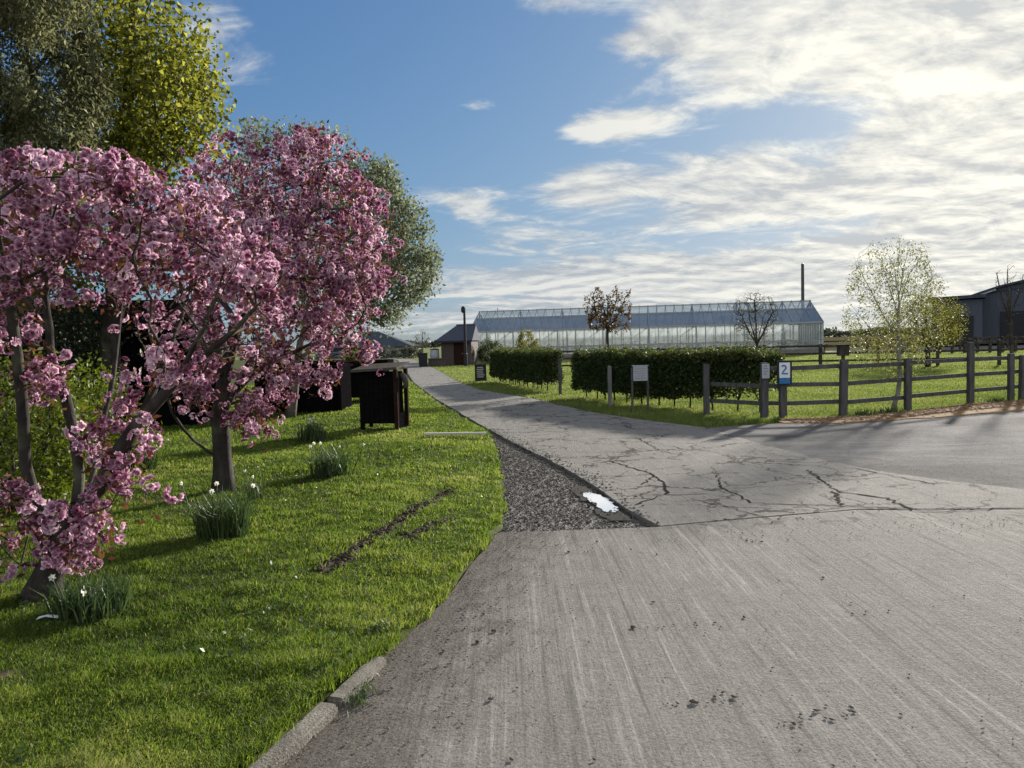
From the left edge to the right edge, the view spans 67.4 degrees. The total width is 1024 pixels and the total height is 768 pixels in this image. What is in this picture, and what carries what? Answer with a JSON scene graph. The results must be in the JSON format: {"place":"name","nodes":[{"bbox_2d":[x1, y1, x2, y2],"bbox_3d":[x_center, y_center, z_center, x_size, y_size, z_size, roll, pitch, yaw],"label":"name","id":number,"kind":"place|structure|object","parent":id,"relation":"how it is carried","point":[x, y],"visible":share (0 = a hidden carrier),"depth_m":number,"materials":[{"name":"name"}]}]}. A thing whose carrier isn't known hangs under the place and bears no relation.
{"place":"outdoors","nodes":[
{"label":"outdoors","id":0,"kind":"place"},
{"bbox_2d":[0,358,512,767],"bbox_3d":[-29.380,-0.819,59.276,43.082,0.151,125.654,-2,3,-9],"label":"lawn","id":1,"kind":"structure","parent":0,"point":[459,576],"depth_m":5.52,"materials":[{"name":"plant"}]},
{"bbox_2d":[0,668,34,682],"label":"bare patch","id":2,"kind":"object","parent":1,"relation":"on","point":[4,672],"visible":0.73,"depth_m":3.73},
{"bbox_2d":[37,614,57,618],"bbox_3d":[-2.670,1.339,4.416,0.125,0.022,0.032,-2,3,0],"label":"plastic scrap","id":3,"kind":"object","parent":1,"relation":"on","point":[48,615],"visible":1,"depth_m":4.42,"materials":[{"name":"white plastic"}]},
{"bbox_2d":[0,344,114,519],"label":"bright shrub","id":4,"kind":"object","parent":1,"relation":"on","point":[59,479],"visible":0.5,"depth_m":7.45,"materials":[{"name":"green plant"}]},
{"bbox_2d":[0,0,126,327],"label":"weeping tree","id":5,"kind":"object","parent":1,"relation":"on","point":[27,114],"visible":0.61,"depth_m":10.39,"materials":[{"name":"green plant"}]},
{"bbox_2d":[0,268,140,442],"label":"dark bush","id":6,"kind":"object","parent":1,"relation":"on","point":[80,332],"visible":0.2,"depth_m":13.37,"materials":[{"name":"green plant"}]},
{"bbox_2d":[0,350,165,479],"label":"shrub","id":7,"kind":"object","parent":1,"relation":"on","point":[97,401],"visible":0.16,"depth_m":9.65,"materials":[{"name":"green plant"}]},
{"bbox_2d":[28,565,150,625],"bbox_3d":[-2.521,1.227,4.590,0.636,0.311,0.621,-2,3,0],"label":"daffodil clump","id":8,"kind":"object","parent":1,"relation":"on","point":[95,602],"visible":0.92,"depth_m":4.52,"materials":[{"name":"green plant"}]},
{"bbox_2d":[0,299,225,426],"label":"garden shed","id":9,"kind":"structure","parent":1,"relation":"on","point":[130,350],"depth_m":15.96,"materials":[{"name":"paint"}]},
{"bbox_2d":[65,336,101,416],"bbox_3d":[-8.674,-0.018,15.695,0.900,1.900,0.031,-2,3,-9],"label":"door","id":10,"kind":"structure","parent":9,"relation":"in","point":[96,340],"depth_m":15.66,"materials":[{"name":"paint"}]},
{"bbox_2d":[46,0,243,441],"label":"maple tree","id":11,"kind":"object","parent":1,"relation":"on","point":[146,143],"visible":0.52,"depth_m":12.41,"materials":[{"name":"green plant"}]},
{"bbox_2d":[127,438,168,470],"bbox_3d":[-4.887,0.956,10.082,0.767,0.378,0.705,-3,3,-28],"label":"daffodil clump","id":12,"kind":"object","parent":1,"relation":"on","point":[150,464],"visible":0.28,"depth_m":10.05,"materials":[{"name":"green plant"}]},
{"bbox_2d":[0,140,296,603],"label":"cherry tree","id":13,"kind":"object","parent":1,"relation":"on","point":[67,530],"visible":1,"depth_m":4.66,"materials":[{"name":"pink plant"}]},
{"bbox_2d":[177,481,264,541],"bbox_3d":[-2.473,1.049,6.433,0.854,0.499,0.887,-2,3,0],"label":"daffodil clump","id":14,"kind":"object","parent":1,"relation":"on","point":[230,518],"visible":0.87,"depth_m":6.38,"materials":[{"name":"green plant"}]},
{"bbox_2d":[1,430,494,765],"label":"lawn weeds","id":15,"kind":"object","parent":1,"relation":"on","point":[21,760],"visible":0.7,"depth_m":4.43,"materials":[{"name":"green plant"}]},
{"bbox_2d":[236,469,264,499],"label":"daffodil clump","id":16,"kind":"object","parent":1,"relation":"on","point":[259,491],"visible":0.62,"depth_m":7.93,"materials":[{"name":"green plant"}]},
{"bbox_2d":[146,120,412,492],"bbox_3d":[-2.494,-0.859,8.424,3.260,4.131,2.472,1,4,39],"label":"cherry tree","id":17,"kind":"object","parent":1,"relation":"on","point":[349,273],"visible":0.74,"depth_m":7.96,"materials":[{"name":"pink plant"}]},
{"bbox_2d":[254,360,351,413],"bbox_3d":[-5.119,0.121,19.112,2.060,1.370,1.510,-2,3,0],"label":"bin enclosure","id":18,"kind":"object","parent":1,"relation":"on","point":[341,399],"visible":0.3,"depth_m":18.44,"materials":[{"name":"black wood"}]},
{"bbox_2d":[293,417,333,442],"bbox_3d":[-3.303,0.758,12.821,0.667,0.419,0.692,-3,3,-24],"label":"daffodil clump","id":19,"kind":"object","parent":1,"relation":"on","point":[316,435],"visible":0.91,"depth_m":12.69,"materials":[{"name":"green plant"}]},
{"bbox_2d":[206,110,445,417],"bbox_3d":[-4.101,-2.670,17.355,4.979,6.871,3.957,1,4,35],"label":"whitebeam tree","id":20,"kind":"object","parent":1,"relation":"on","point":[425,260],"visible":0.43,"depth_m":16.96,"materials":[{"name":"green plant"}]},
{"bbox_2d":[296,442,364,478],"bbox_3d":[-2.249,0.907,9.400,0.891,0.430,0.875,-3,3,-20],"label":"daffodil clump","id":21,"kind":"object","parent":1,"relation":"on","point":[330,464],"visible":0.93,"depth_m":9.24,"materials":[{"name":"green plant"}]},
{"bbox_2d":[341,345,393,397],"bbox_3d":[-4.160,-0.347,21.857,1.440,1.979,1.060,-2,3,0],"label":"raised planter","id":22,"kind":"object","parent":1,"relation":"on","point":[354,384],"visible":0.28,"depth_m":21.43,"materials":[{"name":"brown wood"}]},
{"bbox_2d":[350,361,409,429],"bbox_3d":[-2.369,0.260,14.364,1.014,1.325,0.820,-1,3,9],"label":"timber cabinet","id":23,"kind":"object","parent":1,"relation":"on","point":[381,399],"visible":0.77,"depth_m":14.11,"materials":[{"name":"brown wood"}]},
{"bbox_2d":[310,486,457,574],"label":"rut clods","id":24,"kind":"object","parent":1,"relation":"on","point":[345,555],"visible":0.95,"depth_m":6.44,"materials":[{"name":"brown soil"}]},
{"bbox_2d":[368,616,401,636],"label":"weed","id":25,"kind":"object","parent":1,"relation":"on","point":[386,629],"visible":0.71,"depth_m":4.29,"materials":[{"name":"green plant"}]},
{"bbox_2d":[320,489,457,572],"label":"wheel rut","id":26,"kind":"structure","parent":1,"relation":"on","point":[359,548],"depth_m":6.33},
{"bbox_2d":[424,432,485,434],"bbox_3d":[-0.963,0.838,13.011,1.055,0.035,0.080,0,3,-7],"label":"plank","id":27,"kind":"object","parent":1,"relation":"on","point":[452,433],"visible":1,"depth_m":12.99,"materials":[{"name":"grey wood"}]},
{"bbox_2d":[0,0,1023,350],"label":"sky","id":28,"kind":"structure","parent":0,"point":[667,152],"materials":[{"name":"blue"}]},
{"bbox_2d":[397,360,652,539],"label":"gravel strip","id":29,"kind":"object","parent":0,"point":[572,506],"visible":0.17,"depth_m":7.83,"materials":[{"name":"grey gravel"}]},
{"bbox_2d":[488,428,658,534],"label":"gravel","id":30,"kind":"structure","parent":29,"relation":"on","point":[510,484],"depth_m":8.41,"materials":[{"name":"grey gravel"}]},
{"bbox_2d":[571,486,631,520],"bbox_3d":[0.926,1.198,7.845,0.407,0.001,1.741,-2,3,-7],"label":"wet margin","id":31,"kind":"object","parent":29,"relation":"on","point":[618,515],"visible":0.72,"depth_m":7.44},
{"bbox_2d":[583,492,618,511],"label":"puddle","id":32,"kind":"object","parent":31,"relation":"on","point":[604,504],"visible":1,"depth_m":7.81,"materials":[{"name":"clear liquid"}]},
{"bbox_2d":[586,490,619,515],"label":"wet stones","id":33,"kind":"object","parent":31,"relation":"on","point":[588,505],"visible":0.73,"depth_m":7.55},
{"bbox_2d":[222,334,1023,473],"bbox_3d":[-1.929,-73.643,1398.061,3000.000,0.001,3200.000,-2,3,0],"label":"ground","id":34,"kind":"structure","parent":0,"point":[426,350],"depth_m":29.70,"materials":[{"name":"green plant"}]},
{"bbox_2d":[248,702,337,767],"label":"kerb stone","id":35,"kind":"object","parent":34,"relation":"on","point":[307,727],"visible":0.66,"depth_m":3.12,"materials":[{"name":"concrete"}]},
{"bbox_2d":[292,349,419,358],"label":"fence","id":36,"kind":"object","parent":34,"relation":"on","point":[338,352],"visible":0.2,"depth_m":104.46,"materials":[{"name":"brown wood"}]},
{"bbox_2d":[327,656,385,707],"bbox_3d":[-0.741,1.493,3.703,0.092,0.182,0.487,2,4,14],"label":"kerb stone","id":37,"kind":"object","parent":34,"relation":"on","point":[359,675],"visible":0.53,"depth_m":3.64,"materials":[{"name":"concrete"}]},
{"bbox_2d":[315,332,416,358],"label":"barn","id":38,"kind":"structure","parent":34,"relation":"on","point":[393,342],"depth_m":108.43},
{"bbox_2d":[377,347,402,353],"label":"window","id":39,"kind":"structure","parent":38,"relation":"in","point":[393,347],"depth_m":107.81,"materials":[{"name":"grey glass"}]},
{"bbox_2d":[378,344,400,357],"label":"bush","id":40,"kind":"object","parent":34,"relation":"on","point":[394,352],"visible":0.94,"depth_m":99.49,"materials":[{"name":"green plant"}]},
{"bbox_2d":[397,345,418,358],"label":"bush","id":41,"kind":"object","parent":34,"relation":"on","point":[410,352],"visible":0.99,"depth_m":95.72,"materials":[{"name":"green plant"}]},
{"bbox_2d":[412,329,430,352],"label":"bare tree","id":42,"kind":"object","parent":34,"relation":"on","point":[423,345],"visible":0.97,"depth_m":99.77,"materials":[{"name":"brown plant"}]},
{"bbox_2d":[430,348,438,357],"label":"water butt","id":43,"kind":"object","parent":34,"relation":"on","point":[434,352],"visible":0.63,"depth_m":59.26,"materials":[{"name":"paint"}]},
{"bbox_2d":[427,358,446,366],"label":"garden wall","id":44,"kind":"structure","parent":34,"relation":"on","point":[436,362],"depth_m":57.99,"materials":[{"name":"red brick"}]},
{"bbox_2d":[434,324,479,364],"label":"brick outbuilding","id":45,"kind":"structure","parent":34,"relation":"on","point":[451,341],"depth_m":60.39,"materials":[{"name":"brown brick"}]},
{"bbox_2d":[453,343,463,364],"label":"door","id":46,"kind":"structure","parent":45,"relation":"in","point":[458,347],"depth_m":60.27,"materials":[{"name":"brown wood"}]},
{"bbox_2d":[461,306,467,365],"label":"lamp post","id":47,"kind":"object","parent":34,"relation":"on","point":[463,309],"visible":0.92,"depth_m":56.81,"materials":[{"name":"metal"}]},
{"bbox_2d":[475,364,486,380],"bbox_3d":[-1.373,-0.489,33.620,0.500,0.734,0.342,-2,3,0],"label":"pavement sign","id":48,"kind":"object","parent":34,"relation":"on","point":[480,372],"visible":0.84,"depth_m":33.53,"materials":[{"name":"paint"}]},
{"bbox_2d":[476,337,502,363],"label":"shrub","id":49,"kind":"object","parent":34,"relation":"on","point":[481,352],"visible":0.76,"depth_m":61.64,"materials":[{"name":"green plant"}]},
{"bbox_2d":[488,344,564,389],"bbox_3d":[0.340,-0.718,29.207,1.088,1.623,8.362,-2,3,-13],"label":"hedge","id":50,"kind":"object","parent":34,"relation":"on","point":[537,365],"visible":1,"depth_m":26.76,"materials":[{"name":"green plant"}]},
{"bbox_2d":[515,328,540,348],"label":"shrub","id":51,"kind":"object","parent":34,"relation":"on","point":[520,337],"visible":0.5,"depth_m":61.70,"materials":[{"name":"green plant"}]},
{"bbox_2d":[558,358,561,393],"bbox_3d":[1.496,-0.187,23.927,0.090,1.220,0.090,-2,3,0],"label":"wooden post","id":52,"kind":"object","parent":34,"relation":"on","point":[559,376],"visible":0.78,"depth_m":23.88,"materials":[{"name":"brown wood"}]},
{"bbox_2d":[582,285,631,348],"bbox_3d":[3.247,-1.588,25.957,1.673,3.556,1.260,-1,3,10],"label":"young crab tree","id":53,"kind":"object","parent":34,"relation":"on","point":[605,322],"visible":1,"depth_m":25.86,"materials":[{"name":"brown plant"}]},
{"bbox_2d":[607,365,611,405],"bbox_3d":[2.443,0.094,19.186,0.090,1.120,0.090,-2,3,0],"label":"wooden post","id":54,"kind":"object","parent":34,"relation":"on","point":[609,371],"visible":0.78,"depth_m":19.14,"materials":[{"name":"grey wood"}]},
{"bbox_2d":[631,365,648,410],"bbox_3d":[2.965,0.141,17.770,0.410,1.150,0.075,-2,3,0],"label":"notice board","id":55,"kind":"object","parent":34,"relation":"on","point":[639,372],"visible":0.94,"depth_m":17.73,"materials":[{"name":"grey wood"}]},
{"bbox_2d":[473,300,827,361],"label":"greenhouse","id":56,"kind":"object","parent":34,"relation":"on","point":[797,326],"visible":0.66,"depth_m":68.89,"materials":[{"name":"glass"}]},
{"bbox_2d":[405,326,931,347],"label":"woodland","id":57,"kind":"object","parent":34,"relation":"on","point":[828,332],"visible":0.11,"depth_m":425.59,"materials":[{"name":"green plant"}]},
{"bbox_2d":[569,342,784,412],"bbox_3d":[3.602,-0.245,19.280,1.446,1.571,7.569,-3,3,-28],"label":"hedge","id":58,"kind":"object","parent":34,"relation":"on","point":[674,373],"visible":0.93,"depth_m":17.99,"materials":[{"name":"green plant"}]},
{"bbox_2d":[730,290,781,349],"bbox_3d":[9.505,-1.942,29.937,1.982,3.533,1.423,-4,4,-33],"label":"bare tree","id":59,"kind":"object","parent":34,"relation":"on","point":[755,338],"visible":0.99,"depth_m":29.89,"materials":[{"name":"brown plant"}]},
{"bbox_2d":[561,339,1023,366],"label":"fence","id":60,"kind":"object","parent":34,"relation":"on","point":[999,349],"visible":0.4,"depth_m":37.34,"materials":[{"name":"brown wood"}]},
{"bbox_2d":[801,263,803,307],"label":"utility pole","id":61,"kind":"object","parent":34,"relation":"on","point":[802,282],"visible":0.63,"depth_m":81.48,"materials":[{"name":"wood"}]},
{"bbox_2d":[836,344,849,359],"bbox_3d":[6.869,-0.052,15.930,0.230,1.530,0.190,-2,3,0],"label":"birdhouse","id":62,"kind":"object","parent":34,"relation":"on","point":[842,351],"visible":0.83,"depth_m":15.82,"materials":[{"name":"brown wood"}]},
{"bbox_2d":[703,342,1023,418],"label":"fence","id":63,"kind":"object","parent":34,"relation":"on","point":[843,384],"visible":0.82,"depth_m":15.98,"materials":[{"name":"grey wood"}]},
{"bbox_2d":[762,364,769,378],"bbox_3d":[5.025,-0.255,15.209,0.150,0.290,0.022,-2,3,0],"label":"notice plate","id":64,"kind":"object","parent":63,"relation":"attached to","point":[765,370],"visible":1,"depth_m":15.20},
{"bbox_2d":[777,360,791,384],"bbox_3d":[5.356,-0.222,15.091,0.290,0.480,0.048,-2,3,0],"label":"blue sign","id":65,"kind":"object","parent":63,"relation":"attached to","point":[784,372],"visible":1,"depth_m":15.08,"materials":[{"name":"paint"}]},
{"bbox_2d":[839,235,952,408],"bbox_3d":[8.160,-1.288,16.367,2.626,3.746,1.611,-3,4,-30],"label":"birch tree","id":66,"kind":"object","parent":34,"relation":"on","point":[899,357],"visible":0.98,"depth_m":16.24,"materials":[{"name":"green plant"}]},
{"bbox_2d":[865,291,968,366],"bbox_3d":[18.920,-2.584,36.023,5.258,3.647,3.863,-2,3,0],"label":"spreading tree","id":67,"kind":"object","parent":34,"relation":"on","point":[951,326],"visible":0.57,"depth_m":35.71,"materials":[{"name":"green plant"}]},
{"bbox_2d":[824,334,1023,350],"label":"fence","id":68,"kind":"object","parent":34,"relation":"on","point":[1007,344],"visible":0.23,"depth_m":68.24,"materials":[{"name":"brown wood"}]},
{"bbox_2d":[901,336,1023,353],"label":"fence","id":69,"kind":"object","parent":34,"relation":"on","point":[1002,338],"visible":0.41,"depth_m":57.63,"materials":[{"name":"brown wood"}]},
{"bbox_2d":[992,263,1023,352],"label":"sapling","id":70,"kind":"object","parent":34,"relation":"on","point":[1008,309],"visible":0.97,"depth_m":18.93,"materials":[{"name":"brown plant"}]},
{"bbox_2d":[282,509,1023,767],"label":"road","id":71,"kind":"structure","parent":0,"point":[936,699],"depth_m":3.93,"materials":[{"name":"concrete"}]},
{"bbox_2d":[343,674,380,720],"bbox_3d":[-0.706,1.424,3.554,0.203,0.055,0.453,-2,3,-11],"label":"weed","id":72,"kind":"object","parent":71,"relation":"on","point":[360,699],"visible":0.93,"depth_m":3.53,"materials":[{"name":"green plant"}]},
{"bbox_2d":[286,429,1022,767],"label":"road grit","id":73,"kind":"object","parent":71,"relation":"on","point":[388,728],"visible":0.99,"depth_m":4.23,"materials":[{"name":"gravel"}]},
{"bbox_2d":[442,516,964,760],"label":"mud crumbs","id":74,"kind":"object","parent":71,"relation":"on","point":[694,701],"visible":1,"depth_m":3.45,"materials":[{"name":"brown soil"}]},
{"bbox_2d":[386,358,1023,526],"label":"road","id":75,"kind":"structure","parent":0,"point":[587,432],"depth_m":9.38,"materials":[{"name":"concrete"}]},
{"bbox_2d":[418,353,427,366],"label":"wheeled bin","id":76,"kind":"object","parent":75,"relation":"on","point":[422,357],"visible":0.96,"depth_m":56.65,"materials":[{"name":"paint"}]},
{"bbox_2d":[480,406,1014,519],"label":"road cracks","id":77,"kind":"object","parent":75,"relation":"on","point":[818,477],"visible":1,"depth_m":7.94,"materials":[{"name":"black asphalt"}]},
{"bbox_2d":[708,411,1023,488],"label":"side road","id":78,"kind":"structure","parent":0,"point":[875,448],"depth_m":11.21,"materials":[{"name":"grey concrete"}]},
{"bbox_2d":[729,413,1022,479],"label":"chippings","id":79,"kind":"object","parent":78,"relation":"on","point":[918,439],"visible":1,"depth_m":11.58,"materials":[{"name":"gravel"}]},
{"bbox_2d":[778,401,1023,423],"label":"verge","id":80,"kind":"structure","parent":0,"point":[1001,409],"depth_m":14.95,"materials":[{"name":"brown soil"}]},
{"bbox_2d":[847,408,883,415],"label":"weed","id":81,"kind":"object","parent":80,"relation":"on","point":[861,412],"visible":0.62,"depth_m":15.19,"materials":[{"name":"green plant"}]},
{"bbox_2d":[862,406,902,412],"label":"weed","id":82,"kind":"object","parent":80,"relation":"on","point":[891,410],"visible":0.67,"depth_m":15.54,"materials":[{"name":"green plant"}]},
{"bbox_2d":[785,399,1023,424],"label":"dead leaves","id":83,"kind":"object","parent":80,"relation":"on","point":[906,412],"visible":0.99,"depth_m":15.26,"materials":[{"name":"brown plant"}]},
{"bbox_2d":[976,394,1016,401],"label":"weed","id":84,"kind":"object","parent":80,"relation":"on","point":[995,399],"visible":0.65,"depth_m":17.25,"materials":[{"name":"green plant"}]},
{"bbox_2d":[824,334,1023,350],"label":"field","id":85,"kind":"structure","parent":0,"point":[844,338],"depth_m":140.57,"materials":[{"name":"green plant"}]},
{"bbox_2d":[830,345,1023,354],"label":"yard","id":86,"kind":"structure","parent":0,"point":[980,347],"depth_m":73.75,"materials":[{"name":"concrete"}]},
{"bbox_2d":[963,279,1023,340],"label":"barn","id":87,"kind":"structure","parent":86,"relation":"on","point":[995,323],"depth_m":82.10,"materials":[{"name":"paint"}]},
{"bbox_2d":[927,294,985,342],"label":"barn","id":88,"kind":"structure","parent":87,"relation":"attached to","point":[974,312],"depth_m":80.57,"materials":[{"name":"paint"}]},
{"bbox_2d":[943,316,973,341],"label":"door","id":89,"kind":"structure","parent":88,"relation":"in","point":[970,319],"depth_m":80.75,"materials":[{"name":"paint"}]},
{"bbox_2d":[1000,311,1023,340],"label":"door","id":90,"kind":"structure","parent":87,"relation":"in","point":[1018,319],"depth_m":81.52,"materials":[{"name":"paint"}]}
]}

